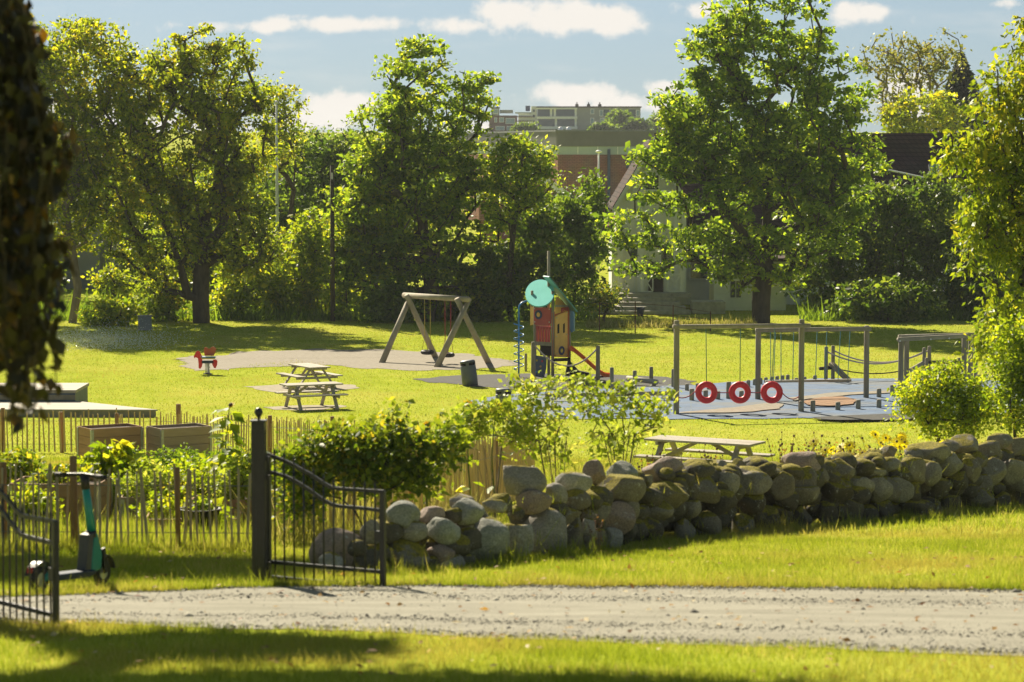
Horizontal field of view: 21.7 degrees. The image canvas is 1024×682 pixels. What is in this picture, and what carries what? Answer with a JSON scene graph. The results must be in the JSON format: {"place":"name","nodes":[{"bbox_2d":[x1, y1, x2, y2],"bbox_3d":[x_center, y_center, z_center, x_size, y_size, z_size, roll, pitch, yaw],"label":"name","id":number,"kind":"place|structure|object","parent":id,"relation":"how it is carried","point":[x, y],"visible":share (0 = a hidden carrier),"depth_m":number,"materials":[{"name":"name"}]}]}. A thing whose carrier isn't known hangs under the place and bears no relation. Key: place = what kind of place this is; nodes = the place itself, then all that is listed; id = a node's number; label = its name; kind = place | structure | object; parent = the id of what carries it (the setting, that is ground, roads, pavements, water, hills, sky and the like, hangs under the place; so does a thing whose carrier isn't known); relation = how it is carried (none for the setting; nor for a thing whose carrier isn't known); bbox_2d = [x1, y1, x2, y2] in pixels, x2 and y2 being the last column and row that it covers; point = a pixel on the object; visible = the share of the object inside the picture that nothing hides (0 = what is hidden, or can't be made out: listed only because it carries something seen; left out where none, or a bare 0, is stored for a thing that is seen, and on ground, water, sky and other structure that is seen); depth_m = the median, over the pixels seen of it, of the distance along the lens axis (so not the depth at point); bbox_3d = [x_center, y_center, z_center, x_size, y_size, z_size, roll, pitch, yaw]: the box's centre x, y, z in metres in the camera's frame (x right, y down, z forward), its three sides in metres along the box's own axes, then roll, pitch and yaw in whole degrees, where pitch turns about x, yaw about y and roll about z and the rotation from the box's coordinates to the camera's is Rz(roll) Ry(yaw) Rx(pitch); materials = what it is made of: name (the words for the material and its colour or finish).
{"place":"outdoors","nodes":[
{"label":"outdoors","id":0,"kind":"place"},
{"bbox_2d":[173,348,517,370],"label":"gravel path","id":1,"kind":"structure","parent":0,"point":[395,360],"depth_m":99.83,"materials":[{"name":"beige gravel"}]},
{"bbox_2d":[379,292,491,366],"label":"swing frame","id":2,"kind":"object","parent":1,"relation":"on","point":[458,300],"visible":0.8,"depth_m":97.96,"materials":[{"name":"wood"}]},
{"bbox_2d":[0,523,1023,681],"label":"grass","id":3,"kind":"structure","parent":0,"point":[976,542],"depth_m":20.16,"materials":[{"name":"green plant"}]},
{"bbox_2d":[0,132,1023,681],"bbox_3d":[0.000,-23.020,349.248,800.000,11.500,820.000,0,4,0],"label":"ground","id":4,"kind":"structure","parent":0,"point":[342,400],"depth_m":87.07,"materials":[{"name":"green plant"}]},
{"bbox_2d":[7,480,65,524],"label":"vegetable plant","id":5,"kind":"object","parent":4,"relation":"on","point":[28,493],"visible":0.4,"depth_m":34.64,"materials":[{"name":"green plant"}]},
{"bbox_2d":[0,0,81,434],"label":"copper beech","id":6,"kind":"object","parent":4,"relation":"on","point":[29,128],"visible":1,"depth_m":13.67,"materials":[{"name":"brown plant"}]},
{"bbox_2d":[0,383,88,401],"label":"wooden stage","id":7,"kind":"object","parent":4,"relation":"on","point":[75,392],"visible":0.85,"depth_m":80.90,"materials":[{"name":"grey wood"}]},
{"bbox_2d":[7,476,112,524],"bbox_3d":[-6.030,2.155,35.647,1.226,0.593,0.846,0,4,4],"label":"raised bed","id":8,"kind":"object","parent":4,"relation":"on","point":[62,490],"visible":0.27,"depth_m":35.23,"materials":[{"name":"wood"}]},
{"bbox_2d":[24,472,115,590],"bbox_3d":[-4.098,1.776,24.864,0.576,1.088,1.358,2,0,25],"label":"electric scooter","id":9,"kind":"object","parent":4,"relation":"on","point":[95,560],"visible":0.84,"depth_m":25.03,"materials":[{"name":"teal metal"}]},
{"bbox_2d":[2,8,143,322],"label":"maple tree","id":10,"kind":"object","parent":4,"relation":"on","point":[72,107],"visible":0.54,"depth_m":120.24,"materials":[{"name":"green plant"}]},
{"bbox_2d":[0,401,157,416],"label":"wooden deck","id":11,"kind":"structure","parent":4,"relation":"on","point":[78,408],"depth_m":78.15,"materials":[{"name":"grey wood"}]},
{"bbox_2d":[50,220,120,288],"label":"beige building","id":12,"kind":"structure","parent":4,"relation":"on","point":[87,261],"depth_m":150.07,"materials":[{"name":"beige paint"}]},
{"bbox_2d":[77,423,143,455],"bbox_3d":[-9.181,2.340,60.925,1.276,0.793,0.846,-3,5,-32],"label":"raised bed","id":13,"kind":"object","parent":4,"relation":"on","point":[87,435],"visible":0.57,"depth_m":60.67,"materials":[{"name":"wood"}]},
{"bbox_2d":[77,439,145,506],"bbox_3d":[-5.638,1.936,37.192,1.138,1.196,0.899,0,4,0],"label":"vegetable plant","id":14,"kind":"object","parent":4,"relation":"on","point":[107,459],"visible":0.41,"depth_m":37.06,"materials":[{"name":"green plant"}]},
{"bbox_2d":[80,262,145,300],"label":"shrub","id":15,"kind":"object","parent":4,"relation":"on","point":[115,280],"visible":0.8,"depth_m":132.74,"materials":[{"name":"green plant"}]},
{"bbox_2d":[74,294,152,326],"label":"shrub","id":16,"kind":"object","parent":4,"relation":"on","point":[112,312],"visible":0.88,"depth_m":118.78,"materials":[{"name":"green plant"}]},
{"bbox_2d":[0,456,250,548],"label":"paling fence","id":17,"kind":"object","parent":4,"relation":"on","point":[74,523],"visible":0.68,"depth_m":30.35,"materials":[{"name":"wood"}]},
{"bbox_2d":[0,504,251,553],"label":"tall grass","id":18,"kind":"structure","parent":4,"relation":"on","point":[199,545],"depth_m":30.06,"materials":[{"name":"green plant"}]},
{"bbox_2d":[46,316,211,350],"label":"sprinkler spray","id":19,"kind":"object","parent":4,"relation":"on","point":[92,340],"visible":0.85,"depth_m":106.30,"materials":[{"name":"liquid"}]},
{"bbox_2d":[10,474,251,546],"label":"weeds","id":20,"kind":"object","parent":4,"relation":"on","point":[111,523],"visible":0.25,"depth_m":32.46,"materials":[{"name":"green plant"}]},
{"bbox_2d":[121,494,172,520],"bbox_3d":[-4.689,2.262,36.256,1.226,0.393,0.846,0,4,-5],"label":"raised bed","id":21,"kind":"object","parent":4,"relation":"on","point":[124,500],"visible":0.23,"depth_m":35.80,"materials":[{"name":"wood"}]},
{"bbox_2d":[114,459,181,505],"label":"vegetable plant","id":22,"kind":"object","parent":21,"relation":"in","point":[146,481],"visible":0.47,"depth_m":35.89,"materials":[{"name":"green plant"}]},
{"bbox_2d":[129,486,188,521],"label":"vegetable plant","id":23,"kind":"object","parent":4,"relation":"on","point":[165,505],"visible":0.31,"depth_m":34.78,"materials":[{"name":"green plant"}]},
{"bbox_2d":[130,272,192,322],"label":"shrub","id":24,"kind":"object","parent":4,"relation":"on","point":[162,310],"visible":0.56,"depth_m":121.68,"materials":[{"name":"green plant"}]},
{"bbox_2d":[146,423,212,461],"bbox_3d":[-7.628,2.340,61.126,1.276,0.793,0.846,-3,5,-32],"label":"raised bed","id":25,"kind":"object","parent":4,"relation":"on","point":[194,436],"visible":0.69,"depth_m":60.85,"materials":[{"name":"wood"}]},
{"bbox_2d":[67,22,295,322],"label":"maple tree","id":26,"kind":"object","parent":4,"relation":"on","point":[215,119],"visible":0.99,"depth_m":119.82,"materials":[{"name":"green plant"}]},
{"bbox_2d":[192,492,273,522],"bbox_3d":[-3.598,2.252,35.453,1.226,0.393,0.846,0,4,6],"label":"raised bed","id":27,"kind":"object","parent":4,"relation":"on","point":[234,502],"visible":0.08,"depth_m":35.04,"materials":[{"name":"wood"}]},
{"bbox_2d":[208,403,246,487],"bbox_3d":[-3.801,1.634,35.704,0.483,1.649,0.532,1,4,10],"label":"sunflower","id":28,"kind":"object","parent":27,"relation":"in","point":[234,428],"visible":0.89,"depth_m":35.61,"materials":[{"name":"green plant"}]},
{"bbox_2d":[203,455,271,514],"bbox_3d":[-3.640,2.005,35.248,0.961,1.002,0.808,0,4,0],"label":"vegetable plant","id":29,"kind":"object","parent":27,"relation":"in","point":[232,468],"visible":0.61,"depth_m":35.12,"materials":[{"name":"green plant"}]},
{"bbox_2d":[0,404,482,477],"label":"paling fence","id":30,"kind":"object","parent":4,"relation":"on","point":[118,420],"visible":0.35,"depth_m":64.82,"materials":[{"name":"wood"}]},
{"bbox_2d":[209,245,283,318],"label":"shrub","id":31,"kind":"object","parent":4,"relation":"on","point":[243,292],"visible":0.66,"depth_m":123.72,"materials":[{"name":"green plant"}]},
{"bbox_2d":[250,407,270,582],"bbox_3d":[-2.412,1.579,25.602,0.179,1.894,0.148,0,4,4],"label":"gate post","id":32,"kind":"object","parent":4,"relation":"on","point":[260,458],"visible":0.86,"depth_m":25.54,"materials":[{"name":"black metal"}]},
{"bbox_2d":[267,448,385,585],"bbox_3d":[-1.781,1.712,25.421,1.343,1.330,0.055,2,5,29],"label":"gate leaf","id":33,"kind":"object","parent":32,"relation":"attached to","point":[380,535],"visible":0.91,"depth_m":25.43,"materials":[{"name":"black metal"}]},
{"bbox_2d":[242,226,309,311],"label":"shrub","id":34,"kind":"object","parent":4,"relation":"on","point":[279,272],"visible":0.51,"depth_m":125.51,"materials":[{"name":"green plant"}]},
{"bbox_2d":[249,71,315,266],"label":"young tree","id":35,"kind":"object","parent":4,"relation":"on","point":[284,115],"visible":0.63,"depth_m":141.37,"materials":[{"name":"green plant"}]},
{"bbox_2d":[248,161,323,292],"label":"background tree","id":36,"kind":"object","parent":4,"relation":"on","point":[283,208],"visible":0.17,"depth_m":145.71,"materials":[{"name":"green plant"}]},
{"bbox_2d":[272,122,329,283],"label":"hedge tree","id":37,"kind":"object","parent":4,"relation":"on","point":[313,153],"visible":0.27,"depth_m":149.19,"materials":[{"name":"green plant"}]},
{"bbox_2d":[243,384,358,392],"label":"sand patch","id":38,"kind":"object","parent":4,"relation":"on","point":[275,388],"visible":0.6,"depth_m":88.07,"materials":[{"name":"beige sand"}]},
{"bbox_2d":[276,363,342,389],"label":"picnic table","id":39,"kind":"object","parent":38,"relation":"on","point":[311,367],"visible":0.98,"depth_m":87.69,"materials":[{"name":"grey wood"}]},
{"bbox_2d":[265,405,344,410],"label":"sand patch","id":40,"kind":"object","parent":4,"relation":"on","point":[310,407],"visible":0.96,"depth_m":81.08,"materials":[{"name":"beige sand"}]},
{"bbox_2d":[275,381,348,410],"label":"picnic table","id":41,"kind":"object","parent":40,"relation":"on","point":[325,391],"visible":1,"depth_m":80.81,"materials":[{"name":"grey wood"}]},
{"bbox_2d":[280,206,339,314],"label":"shrub","id":42,"kind":"object","parent":4,"relation":"on","point":[309,239],"visible":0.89,"depth_m":124.49,"materials":[{"name":"green plant"}]},
{"bbox_2d":[306,124,344,241],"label":"hedge tree","id":43,"kind":"object","parent":4,"relation":"on","point":[317,139],"visible":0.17,"depth_m":151.10,"materials":[{"name":"green plant"}]},
{"bbox_2d":[330,165,334,320],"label":"utility pole","id":44,"kind":"object","parent":4,"relation":"on","point":[332,278],"visible":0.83,"depth_m":121.84,"materials":[{"name":"brown wood"}]},
{"bbox_2d":[308,528,361,571],"bbox_3d":[-1.775,2.153,27.206,0.596,0.492,0.411,0,4,0],"label":"boulder","id":45,"kind":"object","parent":4,"relation":"on","point":[329,542],"visible":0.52,"depth_m":27.04,"materials":[{"name":"stone"}]},
{"bbox_2d":[315,120,377,271],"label":"hedge tree","id":46,"kind":"object","parent":4,"relation":"on","point":[340,147],"visible":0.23,"depth_m":150.23,"materials":[{"name":"green plant"}]},
{"bbox_2d":[226,392,493,545],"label":"weeds","id":47,"kind":"object","parent":4,"relation":"on","point":[308,534],"visible":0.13,"depth_m":32.04,"materials":[{"name":"green plant"}]},
{"bbox_2d":[267,396,478,533],"bbox_3d":[-1.661,1.548,31.468,2.549,1.825,1.415,0,4,0],"label":"rose bush","id":48,"kind":"object","parent":4,"relation":"on","point":[368,453],"visible":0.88,"depth_m":31.21,"materials":[{"name":"green plant"}]},
{"bbox_2d":[354,273,429,323],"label":"shrub","id":49,"kind":"object","parent":4,"relation":"on","point":[385,303],"visible":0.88,"depth_m":120.70,"materials":[{"name":"green plant"}]},
{"bbox_2d":[271,434,534,537],"bbox_3d":[-0.755,1.915,38.002,1.110,2.141,12.692,1,4,15],"label":"paling fence","id":50,"kind":"object","parent":4,"relation":"on","point":[474,469],"visible":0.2,"depth_m":37.22,"materials":[{"name":"wood"}]},
{"bbox_2d":[386,538,429,568],"bbox_3d":[-1.115,2.222,27.495,0.550,0.408,0.461,0,4,0],"label":"boulder","id":51,"kind":"object","parent":4,"relation":"on","point":[404,549],"visible":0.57,"depth_m":27.35,"materials":[{"name":"stone"}]},
{"bbox_2d":[401,521,427,541],"bbox_3d":[-1.021,1.969,27.513,0.310,0.246,0.275,0,4,0],"label":"boulder","id":52,"kind":"object","parent":51,"relation":"on","point":[415,531],"visible":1,"depth_m":27.41,"materials":[{"name":"stone"}]},
{"bbox_2d":[386,500,420,527],"bbox_3d":[-1.128,1.804,27.515,0.373,0.323,0.322,0,4,0],"label":"boulder","id":53,"kind":"object","parent":52,"relation":"on","point":[404,513],"visible":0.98,"depth_m":27.39,"materials":[{"name":"grey stone"}]},
{"bbox_2d":[314,33,509,321],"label":"chestnut tree","id":54,"kind":"object","parent":4,"relation":"on","point":[384,173],"visible":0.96,"depth_m":121.74,"materials":[{"name":"green plant"}]},
{"bbox_2d":[431,393,543,518],"bbox_3d":[-0.315,1.577,33.646,1.441,1.826,0.850,0,4,0],"label":"airy shrub","id":55,"kind":"object","parent":4,"relation":"on","point":[480,413],"visible":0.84,"depth_m":33.58,"materials":[{"name":"green plant"}]},
{"bbox_2d":[469,518,509,561],"bbox_3d":[-0.357,2.110,28.328,0.672,0.466,0.522,0,4,0],"label":"boulder","id":56,"kind":"object","parent":4,"relation":"on","point":[495,536],"visible":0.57,"depth_m":28.17,"materials":[{"name":"grey stone"}]},
{"bbox_2d":[463,237,535,321],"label":"shrub","id":57,"kind":"object","parent":4,"relation":"on","point":[490,280],"visible":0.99,"depth_m":121.39,"materials":[{"name":"green plant"}]},
{"bbox_2d":[0,547,1022,676],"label":"fallen leaves","id":58,"kind":"object","parent":4,"relation":"on","point":[846,639],"visible":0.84,"depth_m":21.80,"materials":[{"name":"brown plant"}]},
{"bbox_2d":[0,554,1023,596],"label":"tall grass","id":59,"kind":"structure","parent":4,"relation":"on","point":[370,581],"depth_m":24.97,"materials":[{"name":"green plant"}]},
{"bbox_2d":[10,451,1023,534],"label":"grass","id":60,"kind":"structure","parent":4,"relation":"on","point":[991,527],"depth_m":35.98,"materials":[{"name":"green plant"}]},
{"bbox_2d":[477,130,571,320],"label":"young tree","id":61,"kind":"object","parent":4,"relation":"on","point":[523,157],"visible":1,"depth_m":120.67,"materials":[{"name":"green plant"}]},
{"bbox_2d":[39,283,1023,320],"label":"undergrowth","id":62,"kind":"object","parent":4,"relation":"on","point":[811,313],"visible":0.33,"depth_m":123.03,"materials":[{"name":"green plant"}]},
{"bbox_2d":[484,363,587,486],"bbox_3d":[0.263,1.378,34.139,1.423,2.239,1.079,0,4,0],"label":"airy shrub","id":63,"kind":"object","parent":4,"relation":"on","point":[531,397],"visible":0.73,"depth_m":34.06,"materials":[{"name":"green plant"}]},
{"bbox_2d":[497,190,576,320],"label":"shrub","id":64,"kind":"object","parent":4,"relation":"on","point":[542,227],"visible":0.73,"depth_m":122.50,"materials":[{"name":"green plant"}]},
{"bbox_2d":[523,508,566,555],"bbox_3d":[0.360,2.108,29.421,0.507,0.563,0.389,0,4,0],"label":"boulder","id":65,"kind":"object","parent":4,"relation":"on","point":[545,522],"visible":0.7,"depth_m":29.27,"materials":[{"name":"stone"}]},
{"bbox_2d":[416,373,695,389],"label":"dark rubber surface","id":66,"kind":"object","parent":4,"relation":"on","point":[487,380],"visible":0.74,"depth_m":90.70,"materials":[{"name":"grey rubber"}]},
{"bbox_2d":[513,251,609,376],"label":"play tower","id":67,"kind":"structure","parent":66,"relation":"on","point":[560,319],"depth_m":92.24,"materials":[{"name":"brown wood"}]},
{"bbox_2d":[538,185,610,309],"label":"shrub","id":68,"kind":"object","parent":4,"relation":"on","point":[576,216],"visible":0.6,"depth_m":125.34,"materials":[{"name":"green plant"}]},
{"bbox_2d":[537,102,641,129],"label":"apartment block","id":69,"kind":"structure","parent":4,"relation":"on","point":[576,117],"depth_m":597.81,"materials":[{"name":"grey concrete"}]},
{"bbox_2d":[571,167,618,294],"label":"shrub","id":70,"kind":"object","parent":4,"relation":"on","point":[596,192],"visible":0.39,"depth_m":128.65,"materials":[{"name":"green plant"}]},
{"bbox_2d":[456,127,733,229],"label":"brick hall","id":71,"kind":"structure","parent":4,"relation":"on","point":[577,150],"depth_m":259.72,"materials":[{"name":"red brick"}]},
{"bbox_2d":[579,281,631,322],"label":"shrub","id":72,"kind":"object","parent":4,"relation":"on","point":[603,296],"visible":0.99,"depth_m":119.93,"materials":[{"name":"green plant"}]},
{"bbox_2d":[566,365,681,467],"bbox_3d":[1.435,1.395,34.721,1.538,2.206,0.898,0,4,0],"label":"airy shrub","id":73,"kind":"object","parent":4,"relation":"on","point":[612,401],"visible":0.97,"depth_m":34.61,"materials":[{"name":"green plant"}]},
{"bbox_2d":[577,292,724,314],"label":"stone steps","id":74,"kind":"structure","parent":4,"relation":"on","point":[658,300],"depth_m":127.43,"materials":[{"name":"grey stone"}]},
{"bbox_2d":[341,433,1023,568],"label":"stone wall","id":75,"kind":"structure","parent":4,"relation":"on","point":[994,463],"depth_m":33.62,"materials":[{"name":"stone"}]},
{"bbox_2d":[427,517,460,545],"bbox_3d":[-0.721,1.988,27.706,0.374,0.320,0.320,0,4,0],"label":"boulder","id":76,"kind":"object","parent":75,"relation":"on","point":[444,531],"visible":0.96,"depth_m":27.59,"materials":[{"name":"grey stone"}]},
{"bbox_2d":[452,498,484,524],"bbox_3d":[-0.464,1.795,28.091,0.356,0.281,0.305,0,4,0],"label":"boulder","id":77,"kind":"object","parent":75,"relation":"on","point":[473,511],"visible":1,"depth_m":27.99,"materials":[{"name":"grey stone"}]},
{"bbox_2d":[634,435,774,462],"bbox_3d":[3.700,2.281,51.296,2.250,0.769,1.625,2,5,30],"label":"picnic table","id":78,"kind":"object","parent":4,"relation":"on","point":[676,452],"visible":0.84,"depth_m":51.25,"materials":[{"name":"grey wood"}]},
{"bbox_2d":[591,0,894,323],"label":"chestnut tree","id":79,"kind":"object","parent":4,"relation":"on","point":[784,153],"visible":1,"depth_m":119.69,"materials":[{"name":"green plant"}]},
{"bbox_2d":[471,378,1022,418],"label":"blue rubber surface","id":80,"kind":"object","parent":4,"relation":"on","point":[788,408],"visible":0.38,"depth_m":82.47,"materials":[{"name":"blue rubber"}]},
{"bbox_2d":[672,319,871,413],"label":"log climbing frame","id":81,"kind":"object","parent":80,"relation":"on","point":[801,327],"visible":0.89,"depth_m":79.60,"materials":[{"name":"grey wood"}]},
{"bbox_2d":[819,345,930,378],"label":"rope bridge","id":82,"kind":"structure","parent":80,"relation":"on","point":[832,365],"depth_m":90.62,"materials":[{"name":"brown wood"}]},
{"bbox_2d":[897,333,975,390],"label":"log gantry","id":83,"kind":"object","parent":80,"relation":"on","point":[903,340],"visible":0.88,"depth_m":86.86,"materials":[{"name":"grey wood"}]},
{"bbox_2d":[607,128,998,310],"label":"white house","id":84,"kind":"structure","parent":4,"relation":"on","point":[910,154],"depth_m":134.18,"materials":[{"name":"wood"}]},
{"bbox_2d":[776,214,864,310],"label":"shrub","id":85,"kind":"object","parent":4,"relation":"on","point":[835,274],"visible":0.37,"depth_m":126.32,"materials":[{"name":"green plant"}]},
{"bbox_2d":[822,177,910,295],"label":"shrub","id":86,"kind":"object","parent":4,"relation":"on","point":[869,260],"visible":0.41,"depth_m":127.19,"materials":[{"name":"green plant"}]},
{"bbox_2d":[824,272,946,322],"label":"shrub","id":87,"kind":"object","parent":4,"relation":"on","point":[881,296],"visible":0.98,"depth_m":121.48,"materials":[{"name":"green plant"}]},
{"bbox_2d":[863,172,953,307],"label":"shrub","id":88,"kind":"object","parent":4,"relation":"on","point":[899,212],"visible":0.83,"depth_m":126.29,"materials":[{"name":"green plant"}]},
{"bbox_2d":[846,27,972,121],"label":"birch tree","id":89,"kind":"object","parent":4,"relation":"on","point":[893,57],"visible":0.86,"depth_m":170.72,"materials":[{"name":"green plant"}]},
{"bbox_2d":[871,86,976,132],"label":"shrub","id":90,"kind":"object","parent":4,"relation":"on","point":[938,107],"visible":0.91,"depth_m":163.87,"materials":[{"name":"green plant"}]},
{"bbox_2d":[903,164,987,312],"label":"shrub","id":91,"kind":"object","parent":4,"relation":"on","point":[945,196],"visible":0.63,"depth_m":125.40,"materials":[{"name":"green plant"}]},
{"bbox_2d":[882,356,1016,442],"bbox_3d":[7.439,1.455,45.141,2.297,2.389,1.624,0,4,0],"label":"bush","id":92,"kind":"object","parent":4,"relation":"on","point":[958,395],"visible":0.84,"depth_m":44.96,"materials":[{"name":"green plant"}]},
{"bbox_2d":[925,51,1022,248],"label":"spruce tree","id":93,"kind":"object","parent":4,"relation":"on","point":[960,86],"visible":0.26,"depth_m":203.34,"materials":[{"name":"green plant"}]},
{"bbox_2d":[928,15,1023,372],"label":"cherry tree","id":94,"kind":"object","parent":4,"relation":"on","point":[995,146],"visible":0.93,"depth_m":49.70,"materials":[{"name":"green plant"}]},
{"bbox_2d":[947,246,1023,316],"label":"shrub","id":95,"kind":"object","parent":4,"relation":"on","point":[972,304],"visible":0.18,"depth_m":123.63,"materials":[{"name":"green plant"}]},
{"bbox_2d":[970,311,1023,437],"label":"bush","id":96,"kind":"object","parent":4,"relation":"on","point":[1012,384],"visible":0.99,"depth_m":43.97,"materials":[{"name":"green plant"}]},
{"bbox_3d":[-7.158,2.188,38.256,1.226,0.593,0.846,0,4,-4],"label":"raised bed","id":97,"kind":"object","parent":4,"relation":"on","visible":0},
{"bbox_2d":[0,445,47,485],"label":"vegetable plant","id":98,"kind":"object","parent":97,"relation":"in","point":[32,463],"visible":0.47,"depth_m":37.74,"materials":[{"name":"green plant"}]},
{"bbox_3d":[-4.436,1.533,21.970,0.148,1.894,0.179,-4,6,-43],"label":"gate post","id":99,"kind":"object","parent":4,"relation":"on","visible":0},
{"bbox_2d":[0,484,59,626],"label":"gate leaf","id":100,"kind":"object","parent":99,"relation":"attached to","point":[53,574],"visible":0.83,"depth_m":21.33,"materials":[{"name":"black metal"}]},
{"bbox_2d":[0,583,1023,655],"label":"gravel road","id":101,"kind":"structure","parent":0,"point":[877,613],"depth_m":22.18,"materials":[{"name":"grey gravel"}]},
{"bbox_2d":[24,0,1023,131],"label":"sky","id":102,"kind":"structure","parent":0,"point":[545,52],"materials":[{"name":"blue"}]},
{"bbox_2d":[296,484,1023,577],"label":"tall grass","id":103,"kind":"structure","parent":0,"point":[508,558],"depth_m":30.01,"materials":[{"name":"green plant"}]},
{"bbox_2d":[585,312,757,327],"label":"long grass","id":104,"kind":"structure","parent":0,"point":[619,323],"depth_m":118.96,"materials":[{"name":"green plant"}]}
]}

